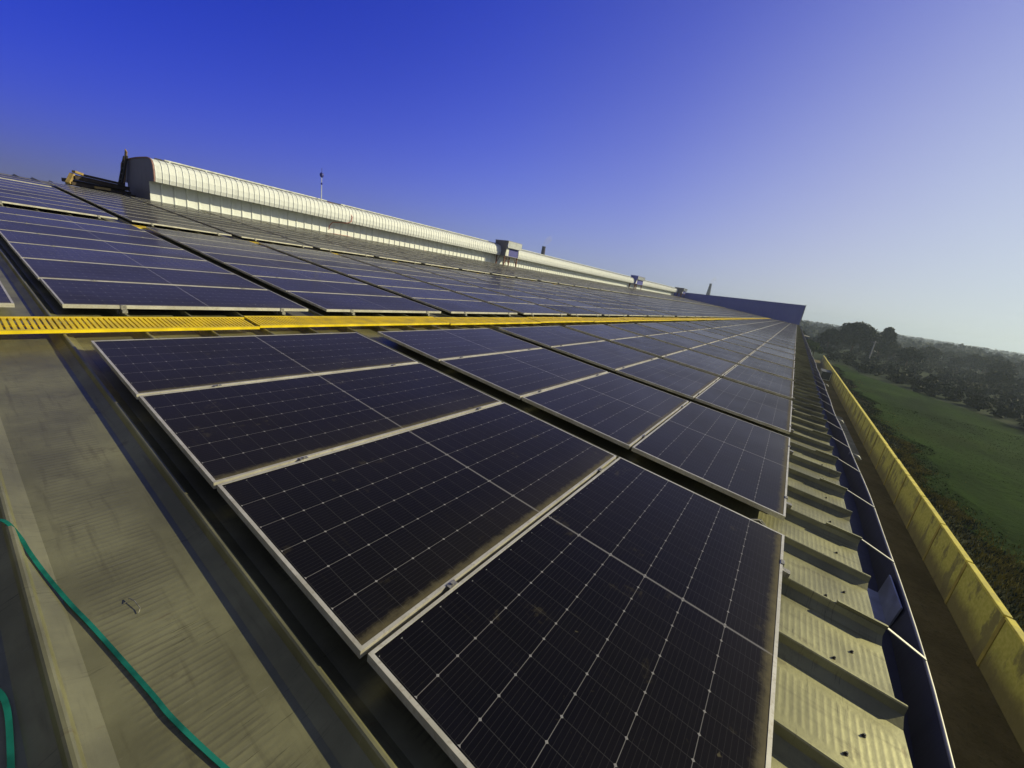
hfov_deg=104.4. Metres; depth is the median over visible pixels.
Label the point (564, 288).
solar panel
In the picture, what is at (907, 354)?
tree
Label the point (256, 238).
solar panel
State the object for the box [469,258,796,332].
solar panels
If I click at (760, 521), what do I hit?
bracket
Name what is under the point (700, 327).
solar panel
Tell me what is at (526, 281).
solar panel
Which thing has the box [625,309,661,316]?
solar panel
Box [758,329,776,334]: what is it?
solar panel
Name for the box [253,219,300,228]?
solar panel
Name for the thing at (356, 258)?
solar panel
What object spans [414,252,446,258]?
solar panel
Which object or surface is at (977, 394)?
undergrowth
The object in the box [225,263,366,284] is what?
solar panel
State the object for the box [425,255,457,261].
solar panel
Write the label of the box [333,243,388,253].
solar panel
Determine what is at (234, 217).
solar panel
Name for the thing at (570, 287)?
solar panel
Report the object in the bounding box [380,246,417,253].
solar panel
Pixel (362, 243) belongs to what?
solar panel
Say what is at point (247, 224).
solar panel
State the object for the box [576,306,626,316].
solar panel
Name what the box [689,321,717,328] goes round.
solar panel
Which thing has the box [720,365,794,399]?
solar panel
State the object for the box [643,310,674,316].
solar panel
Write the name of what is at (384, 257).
solar panel
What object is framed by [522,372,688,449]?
solar panel
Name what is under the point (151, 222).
solar panel
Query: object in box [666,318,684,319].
walkway plank
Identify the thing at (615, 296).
solar panel
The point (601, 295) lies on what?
solar panel
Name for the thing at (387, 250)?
solar panel
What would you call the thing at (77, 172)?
timber board
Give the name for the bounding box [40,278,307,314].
solar panel
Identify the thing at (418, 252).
solar panel
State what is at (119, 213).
solar panel
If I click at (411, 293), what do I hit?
solar panel
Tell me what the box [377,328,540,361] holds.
solar panel
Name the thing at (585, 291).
solar panel
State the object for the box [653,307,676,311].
solar panel
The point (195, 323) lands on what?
walkway plank
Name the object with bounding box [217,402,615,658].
solar panel
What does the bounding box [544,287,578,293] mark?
solar panel
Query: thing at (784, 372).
solar panel
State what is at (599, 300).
solar panel
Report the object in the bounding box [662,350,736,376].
solar panel
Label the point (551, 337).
solar panel
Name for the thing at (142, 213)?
solar panel
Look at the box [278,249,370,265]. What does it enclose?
solar panel
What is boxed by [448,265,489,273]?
solar panel
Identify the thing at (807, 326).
distant woods
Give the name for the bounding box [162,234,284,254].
solar panel
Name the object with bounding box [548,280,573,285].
solar panel
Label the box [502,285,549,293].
solar panel
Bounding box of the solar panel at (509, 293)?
[484,288,545,298]
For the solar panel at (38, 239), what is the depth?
6.43 m
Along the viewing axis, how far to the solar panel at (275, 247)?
12.35 m
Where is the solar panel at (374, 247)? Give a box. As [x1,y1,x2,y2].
[354,243,397,251]
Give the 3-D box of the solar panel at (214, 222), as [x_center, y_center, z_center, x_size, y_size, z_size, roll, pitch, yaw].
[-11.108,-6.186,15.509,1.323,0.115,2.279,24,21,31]
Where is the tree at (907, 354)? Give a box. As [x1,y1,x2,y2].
[895,346,926,368]
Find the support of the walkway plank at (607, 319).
on the warehouse
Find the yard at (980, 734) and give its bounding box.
[814,359,1023,767]
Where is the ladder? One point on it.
(122, 171)
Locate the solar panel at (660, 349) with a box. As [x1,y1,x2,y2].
[611,336,686,357]
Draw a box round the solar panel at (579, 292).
[568,290,596,295]
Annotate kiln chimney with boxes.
[541,246,545,254]
[706,284,711,294]
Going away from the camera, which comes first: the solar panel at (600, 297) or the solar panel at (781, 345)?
the solar panel at (781, 345)
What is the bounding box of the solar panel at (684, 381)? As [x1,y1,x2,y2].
[616,358,719,399]
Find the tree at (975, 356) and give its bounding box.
[963,354,982,367]
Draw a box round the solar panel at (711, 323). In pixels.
[699,321,726,326]
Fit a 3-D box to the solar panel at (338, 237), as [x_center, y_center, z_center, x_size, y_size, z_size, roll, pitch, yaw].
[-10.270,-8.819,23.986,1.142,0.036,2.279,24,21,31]
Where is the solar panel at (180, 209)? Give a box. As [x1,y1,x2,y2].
[147,202,218,216]
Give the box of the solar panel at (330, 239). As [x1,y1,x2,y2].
[306,235,360,245]
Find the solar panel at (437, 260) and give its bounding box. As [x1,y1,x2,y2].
[420,257,458,264]
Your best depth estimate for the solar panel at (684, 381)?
6.38 m
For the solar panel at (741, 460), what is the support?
on the warehouse
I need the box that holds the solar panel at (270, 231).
[261,229,325,241]
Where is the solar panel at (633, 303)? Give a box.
[620,301,648,306]
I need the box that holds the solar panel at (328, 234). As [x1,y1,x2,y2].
[308,230,350,238]
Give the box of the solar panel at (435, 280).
[402,274,475,286]
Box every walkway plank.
[0,316,259,333]
[133,225,148,229]
[243,316,448,327]
[434,317,540,324]
[527,317,593,322]
[585,318,628,321]
[618,317,652,320]
[647,318,671,320]
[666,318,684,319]
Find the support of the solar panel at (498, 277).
on the warehouse
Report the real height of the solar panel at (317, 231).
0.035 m
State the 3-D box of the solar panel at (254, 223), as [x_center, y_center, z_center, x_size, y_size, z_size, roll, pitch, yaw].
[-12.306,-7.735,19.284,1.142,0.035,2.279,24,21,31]
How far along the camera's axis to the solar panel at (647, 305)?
26.68 m
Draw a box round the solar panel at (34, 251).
[7,242,232,273]
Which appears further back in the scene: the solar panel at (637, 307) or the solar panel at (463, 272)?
the solar panel at (637, 307)
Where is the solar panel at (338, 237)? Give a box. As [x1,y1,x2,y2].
[319,233,361,241]
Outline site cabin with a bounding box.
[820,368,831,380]
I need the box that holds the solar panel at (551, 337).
[498,326,604,348]
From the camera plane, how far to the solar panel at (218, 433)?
2.67 m
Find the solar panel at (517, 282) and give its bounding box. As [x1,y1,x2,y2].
[496,278,535,285]
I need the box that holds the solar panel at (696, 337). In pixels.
[671,331,718,343]
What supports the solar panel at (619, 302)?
on the warehouse
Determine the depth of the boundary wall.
14.66 m
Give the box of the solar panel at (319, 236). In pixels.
[294,231,346,241]
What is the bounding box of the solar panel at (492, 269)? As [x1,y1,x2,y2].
[477,266,508,272]
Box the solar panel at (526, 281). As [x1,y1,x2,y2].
[510,278,544,284]
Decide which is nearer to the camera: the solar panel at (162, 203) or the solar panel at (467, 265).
the solar panel at (162, 203)
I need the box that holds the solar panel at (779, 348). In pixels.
[762,343,795,354]
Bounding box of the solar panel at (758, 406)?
[693,378,794,433]
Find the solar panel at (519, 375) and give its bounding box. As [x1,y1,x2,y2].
[440,348,607,399]
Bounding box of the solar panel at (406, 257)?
[395,255,440,263]
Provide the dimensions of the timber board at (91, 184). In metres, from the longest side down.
2.380 x 0.550 x 0.210 m
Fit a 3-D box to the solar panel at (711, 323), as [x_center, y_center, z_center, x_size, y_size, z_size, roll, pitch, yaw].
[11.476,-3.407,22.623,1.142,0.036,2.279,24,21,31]
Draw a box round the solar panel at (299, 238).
[274,233,338,245]
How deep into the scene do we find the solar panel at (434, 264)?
19.60 m
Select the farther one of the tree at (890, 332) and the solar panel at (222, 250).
the tree at (890, 332)
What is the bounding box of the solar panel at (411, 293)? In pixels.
[379,286,478,300]
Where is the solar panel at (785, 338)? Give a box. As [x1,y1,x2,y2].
[775,335,795,341]
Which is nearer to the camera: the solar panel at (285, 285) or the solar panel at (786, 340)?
the solar panel at (285, 285)
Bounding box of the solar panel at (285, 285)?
[253,276,399,296]
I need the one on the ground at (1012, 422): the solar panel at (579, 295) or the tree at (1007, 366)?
the tree at (1007, 366)
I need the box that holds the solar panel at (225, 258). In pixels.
[201,252,336,273]
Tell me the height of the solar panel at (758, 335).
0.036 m
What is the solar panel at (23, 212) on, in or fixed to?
on the warehouse
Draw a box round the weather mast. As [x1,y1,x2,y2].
[320,172,323,200]
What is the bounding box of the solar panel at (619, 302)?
[602,299,630,304]
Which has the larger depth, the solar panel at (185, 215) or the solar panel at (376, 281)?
the solar panel at (185, 215)
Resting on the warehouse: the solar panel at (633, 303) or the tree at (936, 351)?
the solar panel at (633, 303)
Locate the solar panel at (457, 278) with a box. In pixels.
[437,274,496,284]
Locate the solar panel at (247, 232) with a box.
[212,226,295,241]
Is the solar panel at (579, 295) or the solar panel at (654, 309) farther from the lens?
the solar panel at (654, 309)
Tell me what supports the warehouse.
on the yard at (980, 734)
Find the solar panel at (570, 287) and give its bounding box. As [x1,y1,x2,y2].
[556,284,582,289]
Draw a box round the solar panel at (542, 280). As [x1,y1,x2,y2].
[528,277,555,282]
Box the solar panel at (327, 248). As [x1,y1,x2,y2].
[304,243,373,256]
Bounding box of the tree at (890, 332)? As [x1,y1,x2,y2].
[879,327,897,354]
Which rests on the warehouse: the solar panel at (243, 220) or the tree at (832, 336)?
the solar panel at (243, 220)
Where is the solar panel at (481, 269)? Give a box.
[463,265,499,272]
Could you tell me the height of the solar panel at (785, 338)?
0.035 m
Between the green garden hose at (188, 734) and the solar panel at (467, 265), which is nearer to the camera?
the green garden hose at (188, 734)
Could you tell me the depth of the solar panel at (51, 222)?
7.74 m
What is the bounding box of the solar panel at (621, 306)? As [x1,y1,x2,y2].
[603,303,638,309]
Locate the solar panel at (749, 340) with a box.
[731,335,764,345]
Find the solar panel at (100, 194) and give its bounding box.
[59,187,145,203]
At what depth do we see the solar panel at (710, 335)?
15.36 m
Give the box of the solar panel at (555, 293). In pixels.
[535,289,576,296]
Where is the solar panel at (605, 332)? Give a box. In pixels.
[565,324,641,340]
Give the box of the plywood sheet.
[123,149,127,185]
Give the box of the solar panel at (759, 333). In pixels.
[751,331,773,337]
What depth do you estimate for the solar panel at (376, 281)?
9.95 m
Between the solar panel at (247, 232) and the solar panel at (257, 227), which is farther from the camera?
the solar panel at (257, 227)
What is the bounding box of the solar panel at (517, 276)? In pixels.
[504,273,535,279]
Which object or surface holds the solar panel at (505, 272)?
on the warehouse
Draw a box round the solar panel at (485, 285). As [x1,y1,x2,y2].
[459,281,517,290]
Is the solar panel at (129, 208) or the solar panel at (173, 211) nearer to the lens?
the solar panel at (129, 208)
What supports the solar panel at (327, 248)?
on the warehouse
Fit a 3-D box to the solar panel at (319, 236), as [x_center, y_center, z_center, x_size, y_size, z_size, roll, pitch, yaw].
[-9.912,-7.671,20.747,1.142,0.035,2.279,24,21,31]
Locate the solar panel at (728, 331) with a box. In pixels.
[713,327,743,334]
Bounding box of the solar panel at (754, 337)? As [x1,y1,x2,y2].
[738,333,767,342]
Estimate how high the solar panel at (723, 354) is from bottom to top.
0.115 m
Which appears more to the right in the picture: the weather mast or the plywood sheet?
the weather mast
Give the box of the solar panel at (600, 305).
[579,301,620,308]
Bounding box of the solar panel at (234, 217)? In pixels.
[207,212,265,223]
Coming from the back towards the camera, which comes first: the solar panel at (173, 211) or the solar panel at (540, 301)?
the solar panel at (173, 211)
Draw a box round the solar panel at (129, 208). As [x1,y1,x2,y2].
[89,200,186,218]
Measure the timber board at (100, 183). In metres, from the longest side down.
2.092 x 0.500 x 0.190 m
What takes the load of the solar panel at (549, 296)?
on the warehouse
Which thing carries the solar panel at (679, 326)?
on the warehouse
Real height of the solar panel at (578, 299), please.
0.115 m
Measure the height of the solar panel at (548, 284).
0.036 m
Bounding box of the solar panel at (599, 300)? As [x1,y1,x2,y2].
[582,297,615,303]
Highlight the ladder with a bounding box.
[118,156,127,184]
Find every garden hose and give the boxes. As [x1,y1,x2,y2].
[0,519,229,767]
[0,688,14,767]
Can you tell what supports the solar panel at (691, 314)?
on the warehouse
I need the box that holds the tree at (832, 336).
[816,328,842,347]
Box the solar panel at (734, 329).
[722,326,746,332]
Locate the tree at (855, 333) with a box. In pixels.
[838,321,879,351]
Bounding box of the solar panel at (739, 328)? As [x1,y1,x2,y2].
[728,326,751,331]
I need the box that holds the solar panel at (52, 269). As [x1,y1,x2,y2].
[21,258,266,289]
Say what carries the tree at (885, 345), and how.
on the ground at (1012, 422)
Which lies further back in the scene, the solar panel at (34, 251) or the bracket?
the solar panel at (34, 251)
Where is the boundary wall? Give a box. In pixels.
[821,355,1023,752]
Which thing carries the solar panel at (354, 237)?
on the warehouse
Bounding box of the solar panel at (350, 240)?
[329,236,372,244]
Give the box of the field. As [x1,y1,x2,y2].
[833,364,1023,579]
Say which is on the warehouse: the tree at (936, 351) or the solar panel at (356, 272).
the solar panel at (356, 272)
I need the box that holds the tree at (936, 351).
[919,346,944,358]
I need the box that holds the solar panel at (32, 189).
[0,183,73,197]
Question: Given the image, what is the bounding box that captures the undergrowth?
[808,332,1023,426]
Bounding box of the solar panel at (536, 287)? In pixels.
[517,284,558,291]
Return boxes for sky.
[0,0,1023,353]
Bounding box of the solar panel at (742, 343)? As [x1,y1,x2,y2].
[719,338,760,349]
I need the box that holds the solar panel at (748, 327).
[739,325,757,329]
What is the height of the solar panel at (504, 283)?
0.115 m
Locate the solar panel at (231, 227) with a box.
[199,221,280,236]
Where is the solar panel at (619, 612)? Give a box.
[367,457,789,767]
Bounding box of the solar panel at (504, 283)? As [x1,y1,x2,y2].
[481,279,531,288]
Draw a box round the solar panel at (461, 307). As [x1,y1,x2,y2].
[413,298,516,315]
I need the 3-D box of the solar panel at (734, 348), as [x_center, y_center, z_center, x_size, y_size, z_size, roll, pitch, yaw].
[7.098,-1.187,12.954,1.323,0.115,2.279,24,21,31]
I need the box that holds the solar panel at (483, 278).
[462,274,509,282]
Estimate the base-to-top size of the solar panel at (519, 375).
0.115 m
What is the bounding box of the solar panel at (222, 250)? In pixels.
[180,242,309,263]
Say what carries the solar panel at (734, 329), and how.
on the warehouse
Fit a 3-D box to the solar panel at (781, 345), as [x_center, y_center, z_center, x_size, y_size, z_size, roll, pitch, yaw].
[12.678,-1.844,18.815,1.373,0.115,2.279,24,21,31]
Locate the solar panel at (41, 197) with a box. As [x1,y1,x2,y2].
[0,189,92,206]
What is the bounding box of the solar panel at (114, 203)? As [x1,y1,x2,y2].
[80,197,175,214]
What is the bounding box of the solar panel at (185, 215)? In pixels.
[176,213,252,227]
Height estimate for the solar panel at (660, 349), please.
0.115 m
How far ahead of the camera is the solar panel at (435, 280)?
12.58 m
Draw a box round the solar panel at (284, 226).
[263,222,311,231]
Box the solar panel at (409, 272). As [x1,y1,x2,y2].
[379,267,452,279]
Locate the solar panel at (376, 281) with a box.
[349,275,447,290]
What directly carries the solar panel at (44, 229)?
on the warehouse
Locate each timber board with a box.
[61,178,130,193]
[65,173,74,183]
[65,182,135,196]
[72,170,83,175]
[74,176,129,190]
[75,175,129,187]
[81,174,124,184]
[94,186,110,190]
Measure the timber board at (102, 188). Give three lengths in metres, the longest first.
0.571 x 0.131 x 0.120 m
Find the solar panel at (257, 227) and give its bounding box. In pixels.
[249,225,312,237]
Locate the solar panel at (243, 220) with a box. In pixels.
[216,215,275,226]
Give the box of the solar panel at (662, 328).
[637,323,683,333]
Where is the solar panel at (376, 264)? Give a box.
[358,260,428,272]
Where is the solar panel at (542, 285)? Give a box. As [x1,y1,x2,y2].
[525,282,559,288]
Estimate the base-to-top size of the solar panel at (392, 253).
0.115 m
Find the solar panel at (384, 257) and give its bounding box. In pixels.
[363,252,419,263]
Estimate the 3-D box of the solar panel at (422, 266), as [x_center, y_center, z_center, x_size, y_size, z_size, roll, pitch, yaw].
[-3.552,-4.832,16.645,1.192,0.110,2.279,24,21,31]
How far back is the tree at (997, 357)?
156.56 m
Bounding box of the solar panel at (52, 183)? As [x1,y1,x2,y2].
[47,181,128,197]
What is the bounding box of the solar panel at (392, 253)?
[382,251,426,259]
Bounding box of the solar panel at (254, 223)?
[226,218,285,229]
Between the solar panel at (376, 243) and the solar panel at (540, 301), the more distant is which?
the solar panel at (376, 243)
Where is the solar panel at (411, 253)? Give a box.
[394,250,432,257]
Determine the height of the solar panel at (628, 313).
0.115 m
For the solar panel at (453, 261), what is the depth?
25.54 m
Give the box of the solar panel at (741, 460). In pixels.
[631,402,793,520]
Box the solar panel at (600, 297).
[583,294,615,300]
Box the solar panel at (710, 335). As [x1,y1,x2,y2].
[689,330,728,339]
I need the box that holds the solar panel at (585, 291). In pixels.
[571,288,598,293]
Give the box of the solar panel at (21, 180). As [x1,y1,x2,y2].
[0,176,50,186]
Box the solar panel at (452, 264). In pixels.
[434,261,472,268]
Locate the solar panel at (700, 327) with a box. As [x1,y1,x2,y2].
[675,322,709,329]
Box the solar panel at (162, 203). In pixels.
[131,197,196,209]
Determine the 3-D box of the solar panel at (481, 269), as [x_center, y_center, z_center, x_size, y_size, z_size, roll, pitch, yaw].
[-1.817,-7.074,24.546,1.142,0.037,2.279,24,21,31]
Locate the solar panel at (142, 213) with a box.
[98,205,199,223]
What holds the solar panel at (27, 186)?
on the warehouse
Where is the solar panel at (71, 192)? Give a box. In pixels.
[65,190,153,206]
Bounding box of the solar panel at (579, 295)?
[562,292,597,298]
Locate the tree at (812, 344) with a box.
[806,340,818,349]
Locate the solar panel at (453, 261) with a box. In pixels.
[437,258,468,264]
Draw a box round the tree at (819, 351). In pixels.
[810,342,823,355]
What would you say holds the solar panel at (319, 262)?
on the warehouse
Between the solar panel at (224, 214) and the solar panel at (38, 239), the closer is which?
the solar panel at (38, 239)
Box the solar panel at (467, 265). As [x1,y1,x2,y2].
[451,262,484,268]
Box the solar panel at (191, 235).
[146,227,265,247]
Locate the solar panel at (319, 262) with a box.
[299,257,391,272]
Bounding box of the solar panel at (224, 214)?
[198,209,252,219]
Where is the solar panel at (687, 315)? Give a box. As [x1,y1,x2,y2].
[669,311,694,316]
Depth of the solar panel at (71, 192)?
15.04 m
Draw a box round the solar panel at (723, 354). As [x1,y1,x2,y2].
[687,344,747,363]
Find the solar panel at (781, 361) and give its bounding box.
[749,350,795,369]
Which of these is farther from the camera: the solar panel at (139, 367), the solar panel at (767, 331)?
the solar panel at (767, 331)
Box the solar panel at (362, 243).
[341,239,383,247]
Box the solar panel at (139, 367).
[91,332,417,399]
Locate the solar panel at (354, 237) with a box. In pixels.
[337,234,372,241]
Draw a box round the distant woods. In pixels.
[800,320,1023,363]
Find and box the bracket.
[749,518,765,525]
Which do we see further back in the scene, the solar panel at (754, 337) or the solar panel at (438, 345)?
the solar panel at (754, 337)
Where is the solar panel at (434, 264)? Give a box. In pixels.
[410,259,458,268]
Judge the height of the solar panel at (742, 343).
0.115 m
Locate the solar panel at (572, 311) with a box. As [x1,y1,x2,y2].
[540,304,601,316]
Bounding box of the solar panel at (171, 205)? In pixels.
[139,200,205,212]
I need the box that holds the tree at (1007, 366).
[986,359,1018,376]
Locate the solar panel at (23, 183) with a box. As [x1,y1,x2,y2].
[0,178,59,190]
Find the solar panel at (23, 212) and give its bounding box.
[0,206,145,231]
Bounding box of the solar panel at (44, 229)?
[0,220,183,249]
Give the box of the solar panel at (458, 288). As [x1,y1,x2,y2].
[428,282,502,294]
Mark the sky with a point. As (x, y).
(852, 161)
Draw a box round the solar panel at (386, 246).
[369,243,406,250]
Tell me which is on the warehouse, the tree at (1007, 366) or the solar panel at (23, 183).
the solar panel at (23, 183)
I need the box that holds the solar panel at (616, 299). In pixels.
[605,297,629,301]
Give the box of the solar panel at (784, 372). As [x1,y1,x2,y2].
[734,356,795,381]
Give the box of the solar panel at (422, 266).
[397,262,454,272]
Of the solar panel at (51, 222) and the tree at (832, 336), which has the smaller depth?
the solar panel at (51, 222)
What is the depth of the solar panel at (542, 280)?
27.97 m
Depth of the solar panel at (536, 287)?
19.42 m
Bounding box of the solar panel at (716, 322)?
[708,321,731,325]
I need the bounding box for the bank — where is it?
[820,361,1023,631]
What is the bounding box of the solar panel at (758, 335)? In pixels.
[745,332,770,339]
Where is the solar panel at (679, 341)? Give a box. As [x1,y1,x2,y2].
[647,333,705,349]
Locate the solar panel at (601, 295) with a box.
[586,292,613,297]
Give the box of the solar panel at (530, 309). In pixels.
[489,302,566,316]
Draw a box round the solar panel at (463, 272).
[443,268,491,277]
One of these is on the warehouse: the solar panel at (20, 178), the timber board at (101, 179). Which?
the solar panel at (20, 178)
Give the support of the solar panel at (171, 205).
on the warehouse
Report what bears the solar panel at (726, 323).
on the warehouse
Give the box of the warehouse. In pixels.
[0,156,955,767]
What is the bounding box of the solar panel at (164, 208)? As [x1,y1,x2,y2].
[156,206,227,219]
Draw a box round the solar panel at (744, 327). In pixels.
[735,325,754,330]
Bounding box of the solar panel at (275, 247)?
[258,243,348,258]
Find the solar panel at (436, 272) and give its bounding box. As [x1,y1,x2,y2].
[416,268,475,278]
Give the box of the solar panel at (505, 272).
[492,270,519,275]
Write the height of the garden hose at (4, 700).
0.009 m
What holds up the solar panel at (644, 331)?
on the warehouse
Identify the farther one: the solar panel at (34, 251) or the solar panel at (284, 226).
the solar panel at (284, 226)
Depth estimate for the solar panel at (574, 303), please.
15.51 m
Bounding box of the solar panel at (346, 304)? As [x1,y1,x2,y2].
[287,291,440,315]
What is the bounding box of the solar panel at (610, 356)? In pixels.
[552,341,657,370]
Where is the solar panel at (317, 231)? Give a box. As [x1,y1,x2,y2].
[298,227,339,235]
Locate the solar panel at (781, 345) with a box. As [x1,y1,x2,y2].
[766,340,795,350]
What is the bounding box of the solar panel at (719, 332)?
[702,328,736,337]
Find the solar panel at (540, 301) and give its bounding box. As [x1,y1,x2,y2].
[510,296,569,305]
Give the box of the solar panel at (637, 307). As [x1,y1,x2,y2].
[624,305,653,310]
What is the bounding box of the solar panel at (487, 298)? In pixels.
[457,292,532,303]
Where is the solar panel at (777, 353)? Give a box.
[755,346,795,361]
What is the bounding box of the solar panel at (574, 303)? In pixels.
[550,299,599,307]
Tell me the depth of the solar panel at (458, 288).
11.98 m
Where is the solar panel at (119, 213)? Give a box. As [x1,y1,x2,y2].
[108,209,213,228]
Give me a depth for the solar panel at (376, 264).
13.79 m
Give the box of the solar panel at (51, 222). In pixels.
[0,213,162,239]
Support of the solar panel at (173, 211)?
on the warehouse
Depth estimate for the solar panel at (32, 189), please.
12.23 m
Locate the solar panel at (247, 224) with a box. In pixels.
[237,221,298,233]
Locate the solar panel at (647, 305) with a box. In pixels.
[634,302,660,307]
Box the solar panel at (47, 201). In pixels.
[0,192,103,211]
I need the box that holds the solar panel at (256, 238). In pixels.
[226,231,312,247]
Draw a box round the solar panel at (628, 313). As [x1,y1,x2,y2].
[604,308,646,316]
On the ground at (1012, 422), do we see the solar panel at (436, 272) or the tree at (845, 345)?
the tree at (845, 345)
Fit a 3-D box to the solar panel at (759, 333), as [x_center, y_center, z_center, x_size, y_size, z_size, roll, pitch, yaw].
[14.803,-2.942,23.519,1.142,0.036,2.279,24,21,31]
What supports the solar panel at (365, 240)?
on the warehouse
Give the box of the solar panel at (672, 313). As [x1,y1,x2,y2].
[658,311,685,316]
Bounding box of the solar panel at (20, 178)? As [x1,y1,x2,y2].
[0,174,44,183]
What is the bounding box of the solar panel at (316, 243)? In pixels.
[289,238,355,250]
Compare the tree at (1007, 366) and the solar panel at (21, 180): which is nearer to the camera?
the solar panel at (21, 180)
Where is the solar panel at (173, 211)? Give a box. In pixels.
[165,209,240,223]
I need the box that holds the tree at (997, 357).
[987,355,1004,360]
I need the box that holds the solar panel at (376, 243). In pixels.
[358,240,395,247]
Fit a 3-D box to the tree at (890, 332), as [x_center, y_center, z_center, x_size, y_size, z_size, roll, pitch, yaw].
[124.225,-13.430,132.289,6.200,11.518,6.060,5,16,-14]
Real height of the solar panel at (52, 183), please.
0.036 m
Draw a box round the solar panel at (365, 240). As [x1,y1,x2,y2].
[348,237,384,244]
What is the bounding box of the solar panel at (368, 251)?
[348,247,402,257]
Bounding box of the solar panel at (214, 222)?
[187,217,264,231]
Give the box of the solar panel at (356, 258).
[338,254,408,266]
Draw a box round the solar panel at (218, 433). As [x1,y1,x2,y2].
[139,363,501,488]
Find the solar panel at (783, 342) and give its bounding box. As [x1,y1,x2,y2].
[770,338,795,346]
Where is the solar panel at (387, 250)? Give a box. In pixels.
[368,247,411,255]
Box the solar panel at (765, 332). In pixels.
[754,330,774,335]
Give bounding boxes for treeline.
[802,320,1023,355]
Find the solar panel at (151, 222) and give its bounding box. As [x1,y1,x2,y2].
[120,215,231,235]
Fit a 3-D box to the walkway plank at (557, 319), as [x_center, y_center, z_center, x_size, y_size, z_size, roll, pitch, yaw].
[1.367,-1.706,10.555,0.420,0.034,2.985,24,21,31]
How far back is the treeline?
1110.48 m
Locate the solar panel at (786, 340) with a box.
[773,336,795,343]
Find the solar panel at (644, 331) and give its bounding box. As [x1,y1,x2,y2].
[608,323,666,336]
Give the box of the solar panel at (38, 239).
[0,229,206,260]
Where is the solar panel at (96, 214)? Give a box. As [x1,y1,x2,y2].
[0,196,117,219]
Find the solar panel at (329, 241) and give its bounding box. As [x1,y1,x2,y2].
[319,239,374,249]
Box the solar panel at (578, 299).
[557,295,598,302]
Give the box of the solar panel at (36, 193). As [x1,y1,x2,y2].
[0,186,82,201]
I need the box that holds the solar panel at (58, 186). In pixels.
[53,184,136,200]
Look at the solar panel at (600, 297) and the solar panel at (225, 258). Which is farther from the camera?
the solar panel at (600, 297)
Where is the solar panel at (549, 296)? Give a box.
[525,292,574,300]
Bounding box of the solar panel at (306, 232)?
[283,228,332,237]
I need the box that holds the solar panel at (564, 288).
[549,285,580,291]
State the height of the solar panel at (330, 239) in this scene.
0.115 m
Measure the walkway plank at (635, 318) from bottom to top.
0.034 m
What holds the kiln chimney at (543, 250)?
on the warehouse
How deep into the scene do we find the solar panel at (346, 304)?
6.64 m
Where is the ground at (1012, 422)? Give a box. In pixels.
[809,334,1023,431]
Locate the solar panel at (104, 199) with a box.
[72,193,164,210]
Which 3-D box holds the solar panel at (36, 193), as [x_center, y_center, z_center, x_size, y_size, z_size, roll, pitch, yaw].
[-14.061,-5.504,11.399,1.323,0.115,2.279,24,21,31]
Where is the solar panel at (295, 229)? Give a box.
[273,225,321,234]
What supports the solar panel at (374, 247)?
on the warehouse
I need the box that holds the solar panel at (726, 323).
[717,321,734,325]
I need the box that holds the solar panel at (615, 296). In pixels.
[603,294,625,298]
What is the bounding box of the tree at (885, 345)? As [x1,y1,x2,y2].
[859,334,899,355]
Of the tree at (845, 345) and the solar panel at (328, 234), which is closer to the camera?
the solar panel at (328, 234)
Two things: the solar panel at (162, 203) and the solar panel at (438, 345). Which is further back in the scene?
the solar panel at (162, 203)
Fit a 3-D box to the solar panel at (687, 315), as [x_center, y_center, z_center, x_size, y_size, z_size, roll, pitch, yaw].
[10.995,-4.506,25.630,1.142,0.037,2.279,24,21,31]
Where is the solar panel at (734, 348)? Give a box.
[708,340,754,355]
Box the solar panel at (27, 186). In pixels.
[0,181,65,193]
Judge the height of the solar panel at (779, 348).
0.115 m
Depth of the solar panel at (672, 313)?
23.29 m
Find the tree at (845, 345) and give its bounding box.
[840,342,850,348]
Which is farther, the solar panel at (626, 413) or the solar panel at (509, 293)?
the solar panel at (509, 293)
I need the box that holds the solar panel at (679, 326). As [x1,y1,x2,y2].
[659,322,699,331]
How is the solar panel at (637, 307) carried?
on the warehouse
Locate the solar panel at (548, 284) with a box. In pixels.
[534,281,561,286]
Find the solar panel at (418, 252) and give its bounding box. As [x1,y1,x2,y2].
[403,249,435,255]
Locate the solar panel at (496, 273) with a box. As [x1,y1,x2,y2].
[478,269,514,276]
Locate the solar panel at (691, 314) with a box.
[680,312,702,316]
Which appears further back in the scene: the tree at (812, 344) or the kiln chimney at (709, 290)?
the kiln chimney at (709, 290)
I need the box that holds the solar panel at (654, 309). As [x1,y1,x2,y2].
[639,306,664,310]
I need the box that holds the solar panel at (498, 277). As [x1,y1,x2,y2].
[481,274,521,281]
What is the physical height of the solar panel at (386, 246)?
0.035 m
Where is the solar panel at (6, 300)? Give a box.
[0,281,14,306]
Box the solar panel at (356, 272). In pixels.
[322,265,419,281]
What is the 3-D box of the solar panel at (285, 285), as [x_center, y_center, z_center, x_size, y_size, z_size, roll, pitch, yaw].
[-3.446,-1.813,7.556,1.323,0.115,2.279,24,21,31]

